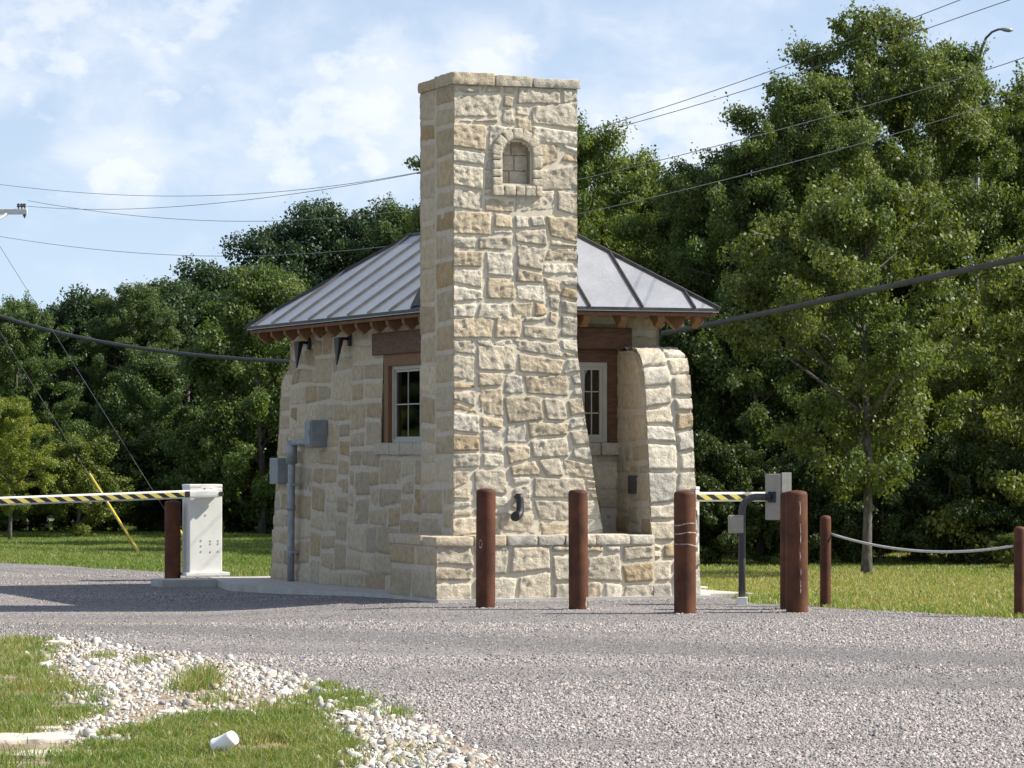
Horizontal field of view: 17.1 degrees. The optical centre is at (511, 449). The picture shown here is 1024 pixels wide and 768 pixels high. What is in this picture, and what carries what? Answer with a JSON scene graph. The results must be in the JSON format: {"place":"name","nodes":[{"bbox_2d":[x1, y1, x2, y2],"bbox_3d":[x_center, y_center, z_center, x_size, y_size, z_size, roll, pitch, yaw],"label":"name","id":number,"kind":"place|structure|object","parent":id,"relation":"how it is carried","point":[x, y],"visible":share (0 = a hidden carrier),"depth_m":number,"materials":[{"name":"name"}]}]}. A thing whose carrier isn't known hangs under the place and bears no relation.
{"place":"outdoors","nodes":[
{"label":"outdoors","id":0,"kind":"place"},
{"bbox_2d":[0,631,500,767],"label":"roadside verge","id":1,"kind":"structure","parent":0,"point":[160,707],"depth_m":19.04,"materials":[{"name":"green plant"}]},
{"bbox_2d":[0,732,74,743],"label":"flat stone","id":2,"kind":"object","parent":1,"relation":"on","point":[46,737],"visible":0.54,"depth_m":16.75,"materials":[{"name":"white stone"}]},
{"bbox_2d":[33,726,62,730],"bbox_3d":[-2.393,1.445,17.543,0.157,0.043,0.140,0,0,-12],"label":"flat stone","id":3,"kind":"object","parent":1,"relation":"on","point":[47,727],"visible":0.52,"depth_m":17.49,"materials":[{"name":"white stone"}]},
{"bbox_2d":[14,749,91,758],"bbox_3d":[-2.170,1.445,16.008,0.362,0.053,0.326,0,0,16],"label":"flat stone","id":4,"kind":"object","parent":1,"relation":"on","point":[36,755],"visible":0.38,"depth_m":15.91,"materials":[{"name":"beige stone"}]},
{"bbox_2d":[157,709,185,713],"bbox_3d":[-1.862,1.445,18.606,0.143,0.048,0.132,0,0,12],"label":"flat stone","id":5,"kind":"object","parent":1,"relation":"on","point":[168,710],"visible":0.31,"depth_m":18.57,"materials":[{"name":"white stone"}]},
{"bbox_2d":[210,731,238,751],"bbox_3d":[-1.354,1.384,16.080,0.110,0.103,0.103,-35,-16,23],"label":"foam cup","id":6,"kind":"object","parent":1,"relation":"on","point":[229,739],"visible":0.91,"depth_m":16.05,"materials":[{"name":"white plastic"}]},
{"bbox_2d":[25,634,514,767],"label":"limestone rubble","id":7,"kind":"object","parent":1,"relation":"on","point":[286,681],"visible":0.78,"depth_m":19.56,"materials":[{"name":"gravel"}]},
{"bbox_2d":[45,640,69,645],"bbox_3d":[-3.358,1.442,25.152,0.170,0.072,0.150,0,0,7],"label":"flat stone","id":8,"kind":"object","parent":7,"relation":"on","point":[57,641],"visible":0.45,"depth_m":25.09,"materials":[{"name":"white stone"}]},
{"bbox_2d":[0,515,1023,618],"bbox_3d":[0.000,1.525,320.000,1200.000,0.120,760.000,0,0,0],"label":"ground","id":9,"kind":"structure","parent":0,"point":[50,518],"depth_m":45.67,"materials":[{"name":"green plant"}]},
{"bbox_2d":[0,203,26,219],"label":"utility pole","id":10,"kind":"object","parent":9,"relation":"on","point":[5,212],"visible":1,"depth_m":61.87,"materials":[{"name":"grey wood"}]},
{"bbox_2d":[0,332,139,551],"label":"guy wire","id":11,"kind":"object","parent":10,"relation":"attached to","point":[115,515],"visible":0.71,"depth_m":52.39,"materials":[{"name":"yellow metal"}]},
{"bbox_2d":[0,247,181,536],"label":"guy wire","id":12,"kind":"object","parent":10,"relation":"attached to","point":[84,381],"visible":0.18,"depth_m":55.27,"materials":[{"name":"black metal"}]},
{"bbox_2d":[0,0,959,195],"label":"power line","id":13,"kind":"object","parent":10,"relation":"attached to","point":[577,133],"visible":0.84,"depth_m":39.09,"materials":[{"name":"rubber"}]},
{"bbox_2d":[0,92,1023,255],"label":"power line","id":14,"kind":"object","parent":10,"relation":"attached to","point":[615,205],"visible":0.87,"depth_m":38.08,"materials":[{"name":"rubber"}]},
{"bbox_2d":[0,460,28,529],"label":"shrub","id":15,"kind":"object","parent":9,"relation":"on","point":[1,514],"visible":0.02,"depth_m":63.13,"materials":[{"name":"green plant"}]},
{"bbox_2d":[0,451,41,526],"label":"shrub","id":16,"kind":"object","parent":9,"relation":"on","point":[5,518],"visible":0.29,"depth_m":59.71,"materials":[{"name":"green plant"}]},
{"bbox_2d":[0,312,42,447],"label":"tree","id":17,"kind":"object","parent":9,"relation":"on","point":[35,405],"visible":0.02,"depth_m":67.94,"materials":[{"name":"green plant"}]},
{"bbox_2d":[0,394,59,540],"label":"young tree","id":18,"kind":"object","parent":9,"relation":"on","point":[15,412],"visible":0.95,"depth_m":57.83,"materials":[{"name":"green plant"}]},
{"bbox_2d":[0,442,72,531],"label":"shrub","id":19,"kind":"object","parent":9,"relation":"on","point":[31,478],"visible":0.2,"depth_m":63.38,"materials":[{"name":"green plant"}]},
{"bbox_2d":[0,290,97,527],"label":"tree","id":20,"kind":"object","parent":9,"relation":"on","point":[25,311],"visible":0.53,"depth_m":65.75,"materials":[{"name":"green plant"}]},
{"bbox_2d":[28,466,121,532],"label":"shrub","id":21,"kind":"object","parent":9,"relation":"on","point":[59,521],"visible":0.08,"depth_m":63.17,"materials":[{"name":"green plant"}]},
{"bbox_2d":[30,306,126,443],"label":"tree","id":22,"kind":"object","parent":9,"relation":"on","point":[68,379],"depth_m":79.59,"materials":[{"name":"green plant"}]},
{"bbox_2d":[29,428,142,536],"bbox_3d":[-7.657,0.618,60.014,1.762,2.039,1.916,0,0,40],"label":"shrub","id":23,"kind":"object","parent":9,"relation":"on","point":[69,466],"visible":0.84,"depth_m":59.90,"materials":[{"name":"green plant"}]},
{"bbox_2d":[18,282,182,447],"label":"tree","id":24,"kind":"object","parent":9,"relation":"on","point":[74,312],"visible":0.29,"depth_m":69.13,"materials":[{"name":"green plant"}]},
{"bbox_2d":[68,418,170,531],"bbox_3d":[-7.481,0.568,63.499,2.087,2.365,2.622,0,0,-23],"label":"shrub","id":25,"kind":"object","parent":9,"relation":"on","point":[120,461],"visible":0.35,"depth_m":63.13,"materials":[{"name":"green plant"}]},
{"bbox_2d":[54,279,185,526],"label":"tree","id":26,"kind":"object","parent":9,"relation":"on","point":[136,313],"visible":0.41,"depth_m":67.70,"materials":[{"name":"green plant"}]},
{"bbox_2d":[87,342,208,531],"bbox_3d":[-6.827,-0.153,63.972,2.850,3.774,3.098,0,0,-21],"label":"tree","id":27,"kind":"object","parent":9,"relation":"on","point":[143,376],"visible":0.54,"depth_m":63.53,"materials":[{"name":"green plant"}]},
{"bbox_2d":[118,431,181,531],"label":"shrub","id":28,"kind":"object","parent":9,"relation":"on","point":[145,518],"visible":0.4,"depth_m":63.17,"materials":[{"name":"green plant"}]},
{"bbox_2d":[151,578,216,586],"bbox_3d":[-3.727,1.540,38.593,0.640,0.150,0.500,0,0,-21],"label":"concrete footing","id":29,"kind":"object","parent":9,"relation":"on","point":[185,582],"visible":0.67,"depth_m":38.40,"materials":[{"name":"grey concrete"}]},
{"bbox_2d":[115,275,276,436],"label":"tree","id":30,"kind":"object","parent":9,"relation":"on","point":[183,297],"visible":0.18,"depth_m":69.54,"materials":[{"name":"green plant"}]},
{"bbox_2d":[135,405,266,528],"bbox_3d":[-5.722,0.446,63.425,2.960,2.658,2.356,0,0,-31],"label":"shrub","id":31,"kind":"object","parent":9,"relation":"on","point":[230,522],"visible":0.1,"depth_m":63.10,"materials":[{"name":"green plant"}]},
{"bbox_2d":[149,257,314,534],"bbox_3d":[-4.577,-0.855,61.961,4.022,5.327,4.372,0,0,-23],"label":"tree","id":32,"kind":"object","parent":9,"relation":"on","point":[254,295],"visible":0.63,"depth_m":61.65,"materials":[{"name":"green plant"}]},
{"bbox_2d":[199,424,272,530],"bbox_3d":[-5.134,0.586,63.524,1.851,2.320,2.326,0,0,2],"label":"shrub","id":33,"kind":"object","parent":9,"relation":"on","point":[271,456],"visible":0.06,"depth_m":63.01,"materials":[{"name":"green plant"}]},
{"bbox_2d":[169,253,316,448],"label":"tree","id":34,"kind":"object","parent":9,"relation":"on","point":[204,276],"visible":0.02,"depth_m":71.53,"materials":[{"name":"green plant"}]},
{"bbox_2d":[222,410,278,532],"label":"shrub","id":35,"kind":"object","parent":9,"relation":"on","point":[272,447],"visible":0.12,"depth_m":63.02,"materials":[{"name":"green plant"}]},
{"bbox_2d":[276,271,329,379],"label":"tree","id":36,"kind":"object","parent":9,"relation":"on","point":[317,279],"visible":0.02,"depth_m":79.66,"materials":[{"name":"green plant"}]},
{"bbox_2d":[213,191,401,386],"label":"oak tree","id":37,"kind":"object","parent":9,"relation":"on","point":[299,236],"visible":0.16,"depth_m":73.41,"materials":[{"name":"green plant"}]},
{"bbox_2d":[299,251,320,277],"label":"tree","id":38,"kind":"object","parent":9,"relation":"on","point":[309,268],"depth_m":81.36,"materials":[{"name":"green plant"}]},
{"bbox_2d":[334,191,420,274],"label":"tree","id":39,"kind":"object","parent":9,"relation":"on","point":[387,228],"visible":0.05,"depth_m":71.56,"materials":[{"name":"green plant"}]},
{"bbox_2d":[391,127,594,240],"bbox_3d":[-0.186,-2.137,56.094,4.098,7.551,4.308,0,0,23],"label":"tree","id":40,"kind":"object","parent":9,"relation":"on","point":[412,225],"visible":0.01,"depth_m":55.54,"materials":[{"name":"green plant"}]},
{"bbox_2d":[581,192,607,241],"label":"tree","id":41,"kind":"object","parent":9,"relation":"on","point":[595,203],"depth_m":59.90,"materials":[{"name":"green plant"}]},
{"bbox_2d":[577,107,698,290],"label":"tree","id":42,"kind":"object","parent":9,"relation":"on","point":[593,159],"visible":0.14,"depth_m":51.65,"materials":[{"name":"green plant"}]},
{"bbox_2d":[578,141,702,296],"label":"tree","id":43,"kind":"object","parent":9,"relation":"on","point":[634,193],"visible":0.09,"depth_m":53.48,"materials":[{"name":"green plant"}]},
{"bbox_2d":[694,447,714,528],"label":"shrub","id":44,"kind":"object","parent":9,"relation":"on","point":[700,474],"visible":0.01,"depth_m":44.29,"materials":[{"name":"green plant"}]},
{"bbox_2d":[645,190,769,346],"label":"tree","id":45,"kind":"object","parent":9,"relation":"on","point":[665,225],"visible":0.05,"depth_m":51.38,"materials":[{"name":"green plant"}]},
{"bbox_2d":[660,302,776,550],"bbox_3d":[2.506,-0.242,48.031,3.186,3.881,2.931,0,0,30],"label":"tree","id":46,"kind":"object","parent":9,"relation":"on","point":[683,342],"visible":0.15,"depth_m":47.43,"materials":[{"name":"green plant"}]},
{"bbox_2d":[691,208,770,395],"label":"tree","id":47,"kind":"object","parent":9,"relation":"on","point":[758,214],"visible":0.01,"depth_m":59.74,"materials":[{"name":"green plant"}]},
{"bbox_2d":[693,430,773,565],"bbox_3d":[2.732,0.688,44.551,1.932,1.979,1.538,0,0,-26],"label":"shrub","id":48,"kind":"object","parent":9,"relation":"on","point":[723,465],"visible":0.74,"depth_m":44.34,"materials":[{"name":"green plant"}]},
{"bbox_2d":[643,124,827,551],"bbox_3d":[3.351,-1.575,49.926,3.466,6.388,3.644,0,0,40],"label":"tree","id":49,"kind":"object","parent":9,"relation":"on","point":[695,259],"visible":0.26,"depth_m":49.80,"materials":[{"name":"green plant"}]},
{"bbox_2d":[687,267,857,557],"bbox_3d":[3.446,-0.434,47.471,3.252,4.306,3.535,0,0,-14],"label":"tree","id":50,"kind":"object","parent":9,"relation":"on","point":[753,419],"visible":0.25,"depth_m":46.96,"materials":[{"name":"green plant"}]},
{"bbox_2d":[735,445,849,564],"bbox_3d":[3.688,0.753,44.618,1.778,1.821,1.415,0,0,45],"label":"shrub","id":51,"kind":"object","parent":9,"relation":"on","point":[777,465],"visible":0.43,"depth_m":44.45,"materials":[{"name":"green plant"}]},
{"bbox_2d":[675,66,914,488],"bbox_3d":[4.317,-2.023,50.020,3.903,7.258,3.777,0,0,-7],"label":"tree","id":52,"kind":"object","parent":9,"relation":"on","point":[824,135],"visible":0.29,"depth_m":49.47,"materials":[{"name":"green plant"}]},
{"bbox_2d":[820,515,830,607],"bbox_3d":[2.895,1.102,31.401,0.102,0.996,0.102,0,0,-18],"label":"rope post","id":53,"kind":"object","parent":9,"relation":"on","point":[825,559],"visible":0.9,"depth_m":31.36,"materials":[{"name":"wood"}]},
{"bbox_2d":[831,533,1013,552],"bbox_3d":[3.648,0.841,30.461,0.023,0.154,2.350,0,0,-37],"label":"barrier rope","id":54,"kind":"object","parent":53,"relation":"attached to","point":[926,551],"visible":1,"depth_m":30.40,"materials":[{"name":"fabric"}]},
{"bbox_2d":[691,166,1023,573],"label":"young tree","id":55,"kind":"object","parent":9,"relation":"on","point":[836,223],"visible":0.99,"depth_m":40.75,"materials":[{"name":"green plant"}]},
{"bbox_2d":[739,295,977,557],"bbox_3d":[4.648,-0.288,47.022,3.269,3.982,3.007,0,0,-5],"label":"tree","id":56,"kind":"object","parent":9,"relation":"on","point":[771,444],"visible":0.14,"depth_m":46.47,"materials":[{"name":"green plant"}]},
{"bbox_2d":[815,128,931,320],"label":"tree","id":57,"kind":"object","parent":9,"relation":"on","point":[836,172],"visible":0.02,"depth_m":63.57,"materials":[{"name":"green plant"}]},
{"bbox_2d":[819,454,936,564],"bbox_3d":[4.782,0.786,44.599,1.418,1.742,1.782,0,0,-23],"label":"shrub","id":58,"kind":"object","parent":9,"relation":"on","point":[890,531],"visible":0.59,"depth_m":44.37,"materials":[{"name":"green plant"}]},
{"bbox_2d":[753,0,1023,547],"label":"tree","id":59,"kind":"object","parent":9,"relation":"on","point":[886,80],"visible":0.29,"depth_m":50.21,"materials":[{"name":"green plant"}]},
{"bbox_2d":[871,131,984,324],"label":"tree","id":60,"kind":"object","parent":9,"relation":"on","point":[951,183],"visible":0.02,"depth_m":58.98,"materials":[{"name":"green plant"}]},
{"bbox_2d":[867,32,1023,483],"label":"tree","id":61,"kind":"object","parent":9,"relation":"on","point":[1001,161],"visible":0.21,"depth_m":51.45,"materials":[{"name":"green plant"}]},
{"bbox_2d":[895,429,1007,565],"bbox_3d":[5.782,0.688,44.567,1.538,1.979,1.932,0,0,20],"label":"shrub","id":62,"kind":"object","parent":9,"relation":"on","point":[953,461],"visible":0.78,"depth_m":44.40,"materials":[{"name":"green plant"}]},
{"bbox_2d":[883,299,1023,558],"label":"tree","id":63,"kind":"object","parent":9,"relation":"on","point":[973,381],"visible":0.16,"depth_m":46.19,"materials":[{"name":"green plant"}]},
{"bbox_2d":[916,236,1023,561],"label":"tree","id":64,"kind":"object","parent":9,"relation":"on","point":[1003,420],"visible":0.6,"depth_m":44.48,"materials":[{"name":"green plant"}]},
{"bbox_2d":[918,60,1023,397],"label":"tree","id":65,"kind":"object","parent":9,"relation":"on","point":[1016,134],"visible":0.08,"depth_m":52.67,"materials":[{"name":"green plant"}]},
{"bbox_2d":[954,439,1023,563],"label":"shrub","id":66,"kind":"object","parent":9,"relation":"on","point":[1012,517],"visible":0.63,"depth_m":44.38,"materials":[{"name":"green plant"}]},
{"bbox_2d":[961,159,1022,291],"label":"tree","id":67,"kind":"object","parent":9,"relation":"on","point":[989,195],"depth_m":60.98,"materials":[{"name":"green plant"}]},
{"bbox_2d":[973,27,1012,298],"bbox_3d":[8.056,-2.786,57.000,0.687,8.593,0.140,0,0,0],"label":"street lamp","id":68,"kind":"object","parent":9,"relation":"on","point":[1004,29],"visible":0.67,"depth_m":56.97,"materials":[{"name":"metal"}]},
{"bbox_2d":[990,532,1013,568],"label":"shrub","id":69,"kind":"object","parent":9,"relation":"on","point":[1003,554],"visible":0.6,"depth_m":42.84,"materials":[{"name":"green plant"}]},
{"bbox_2d":[1014,526,1023,618],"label":"rope post","id":70,"kind":"object","parent":9,"relation":"on","point":[1019,569],"visible":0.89,"depth_m":29.48,"materials":[{"name":"wood"}]},
{"bbox_2d":[0,563,1023,767],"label":"gravel road","id":71,"kind":"structure","parent":0,"point":[212,616],"depth_m":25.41,"materials":[{"name":"grey gravel"}]},
{"bbox_2d":[0,484,229,575],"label":"barrier gate","id":72,"kind":"structure","parent":71,"relation":"on","point":[201,529],"depth_m":40.11,"materials":[{"name":"white metal"}]},
{"bbox_2d":[164,501,180,577],"bbox_3d":[-4.016,1.139,40.230,0.189,1.082,0.189,0,0,34],"label":"bollard","id":73,"kind":"object","parent":71,"relation":"on","point":[172,568],"visible":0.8,"depth_m":40.15,"materials":[{"name":"wood"}]},
{"bbox_2d":[208,576,753,602],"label":"concrete island","id":74,"kind":"structure","parent":71,"relation":"on","point":[261,584],"depth_m":35.12,"materials":[{"name":"grey concrete"}]},
{"bbox_2d":[244,71,720,598],"bbox_3d":[-0.528,-1.065,35.991,3.153,5.131,7.042,0,0,-21],"label":"gatehouse","id":75,"kind":"object","parent":74,"relation":"on","point":[496,323],"visible":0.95,"depth_m":33.09,"materials":[{"name":"stone"}]},
{"bbox_2d":[392,364,420,442],"bbox_3d":[-0.922,-0.472,34.574,0.050,0.793,1.656,0,0,-21],"label":"window","id":76,"kind":"structure","parent":75,"relation":"in","point":[406,394],"depth_m":35.00,"materials":[{"name":"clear glass"}]},
{"bbox_2d":[579,362,606,441],"bbox_3d":[0.794,-0.474,33.831,0.316,0.798,0.050,0,0,-21],"label":"window","id":77,"kind":"structure","parent":75,"relation":"in","point":[593,375],"depth_m":33.84,"materials":[{"name":"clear glass"}]},
{"bbox_2d":[696,487,764,589],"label":"barrier gate","id":78,"kind":"structure","parent":74,"relation":"on","point":[718,496],"depth_m":35.34,"materials":[{"name":"white plastic"}]},
{"bbox_2d":[476,488,495,607],"bbox_3d":[-0.242,0.976,31.203,0.181,1.248,0.179,0,0,-44],"label":"bollard","id":79,"kind":"object","parent":71,"relation":"on","point":[485,538],"visible":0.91,"depth_m":31.13,"materials":[{"name":"wood"}]},
{"bbox_2d":[568,489,587,609],"bbox_3d":[0.601,0.978,30.811,0.177,1.243,0.178,0,0,-36],"label":"bollard","id":80,"kind":"object","parent":71,"relation":"on","point":[578,540],"visible":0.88,"depth_m":30.74,"materials":[{"name":"wood"}]},
{"bbox_2d":[673,490,695,613],"bbox_3d":[1.529,0.978,30.063,0.203,1.243,0.203,0,0,-13],"label":"bollard","id":81,"kind":"object","parent":71,"relation":"on","point":[684,543],"visible":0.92,"depth_m":29.98,"materials":[{"name":"wood"}]},
{"bbox_2d":[728,472,791,604],"bbox_3d":[2.321,0.835,31.851,0.601,1.250,0.251,0,0,0],"label":"card reader","id":82,"kind":"object","parent":71,"relation":"on","point":[776,485],"visible":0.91,"depth_m":31.78,"materials":[{"name":"metal"}]},
{"bbox_2d":[780,491,787,608],"bbox_3d":[2.530,0.986,30.814,0.199,1.222,0.199,0,0,-43],"label":"bollard","id":83,"kind":"object","parent":71,"relation":"on","point":[782,554],"visible":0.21,"depth_m":30.76,"materials":[{"name":"wood"}]},
{"bbox_2d":[785,490,807,612],"bbox_3d":[2.533,0.979,30.244,0.196,1.240,0.196,0,0,-31],"label":"bollard","id":84,"kind":"object","parent":71,"relation":"on","point":[796,505],"visible":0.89,"depth_m":30.16,"materials":[{"name":"wood"}]},
{"bbox_2d":[0,255,1023,362],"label":"thick cable","id":85,"kind":"object","parent":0,"point":[977,267],"visible":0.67,"depth_m":39.59,"materials":[{"name":"rubber"}]},
{"bbox_2d":[0,0,1023,381],"label":"sky","id":86,"kind":"structure","parent":0,"point":[171,103],"materials":[{"name":"blue"}]},
{"bbox_2d":[28,0,1008,209],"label":"power line","id":87,"kind":"object","parent":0,"point":[593,133],"visible":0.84,"depth_m":38.76,"materials":[{"name":"rubber"}]},
{"bbox_2d":[31,57,1023,221],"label":"power line","id":88,"kind":"object","parent":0,"point":[612,171],"visible":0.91,"depth_m":38.34,"materials":[{"name":"rubber"}]}
]}

